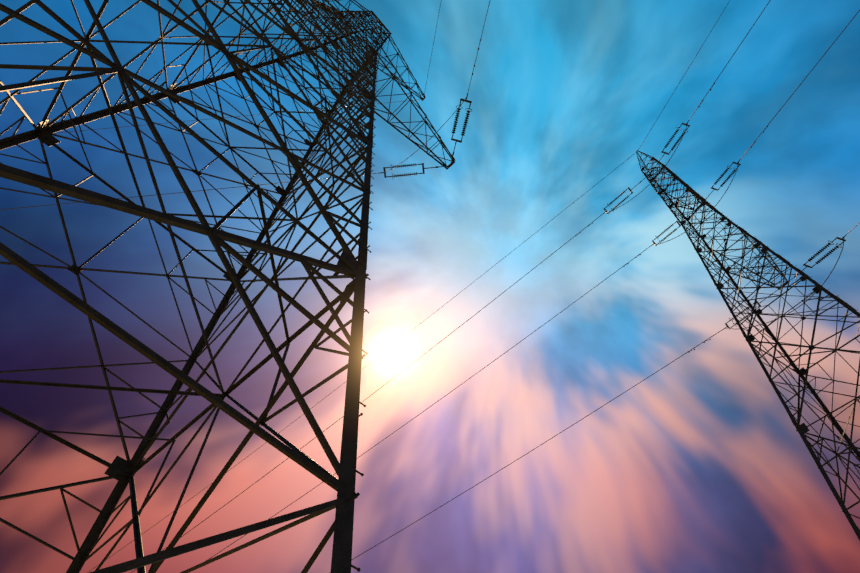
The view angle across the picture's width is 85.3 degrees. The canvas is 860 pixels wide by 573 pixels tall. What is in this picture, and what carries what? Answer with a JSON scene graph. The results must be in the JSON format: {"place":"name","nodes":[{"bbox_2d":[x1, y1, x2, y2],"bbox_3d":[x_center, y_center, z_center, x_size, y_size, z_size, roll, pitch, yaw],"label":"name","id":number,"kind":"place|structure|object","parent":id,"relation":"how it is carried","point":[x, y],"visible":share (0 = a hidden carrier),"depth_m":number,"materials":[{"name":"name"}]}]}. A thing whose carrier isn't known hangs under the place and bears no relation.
{"place":"outdoors","nodes":[
{"label":"outdoors","id":0,"kind":"place"},
{"bbox_2d":[0,0,859,572],"label":"sky","id":1,"kind":"structure","parent":0,"point":[699,466],"materials":[{"name":"blue"}]},
{"label":"ground","id":2,"kind":"structure","parent":0,"visible":0},
{"bbox_2d":[0,0,454,572],"bbox_3d":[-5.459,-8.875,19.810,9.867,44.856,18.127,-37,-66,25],"label":"pylon","id":3,"kind":"object","parent":2,"relation":"on","point":[342,484],"visible":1,"depth_m":8.91,"materials":[{"name":"metal"}]},
{"bbox_2d":[636,150,859,540],"bbox_3d":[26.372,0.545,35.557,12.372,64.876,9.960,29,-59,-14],"label":"pylon","id":4,"kind":"object","parent":2,"relation":"on","point":[802,429],"visible":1,"depth_m":32.36,"materials":[{"name":"metal"}]},
{"bbox_2d":[353,39,846,352],"bbox_3d":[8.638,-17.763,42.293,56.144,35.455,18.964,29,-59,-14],"label":"line fittings","id":5,"kind":"object","parent":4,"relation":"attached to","point":[456,140],"visible":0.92,"depth_m":41.36,"materials":[{"name":"metal"}]},
{"bbox_2d":[392,108,838,323],"bbox_3d":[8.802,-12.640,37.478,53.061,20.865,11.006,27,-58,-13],"label":"insulators","id":6,"kind":"object","parent":5,"relation":"attached to","point":[621,194],"visible":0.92,"depth_m":39.77,"materials":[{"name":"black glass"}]},
{"bbox_3d":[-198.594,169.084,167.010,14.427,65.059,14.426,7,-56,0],"label":"distant pylon","id":7,"kind":"object","parent":2,"relation":"on","visible":0},
{"bbox_2d":[0,0,859,572],"bbox_3d":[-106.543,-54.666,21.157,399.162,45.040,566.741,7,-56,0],"label":"conductors","id":8,"kind":"object","parent":7,"relation":"attached to","point":[480,276],"visible":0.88,"depth_m":49.86,"materials":[{"name":"grey"}]}
]}

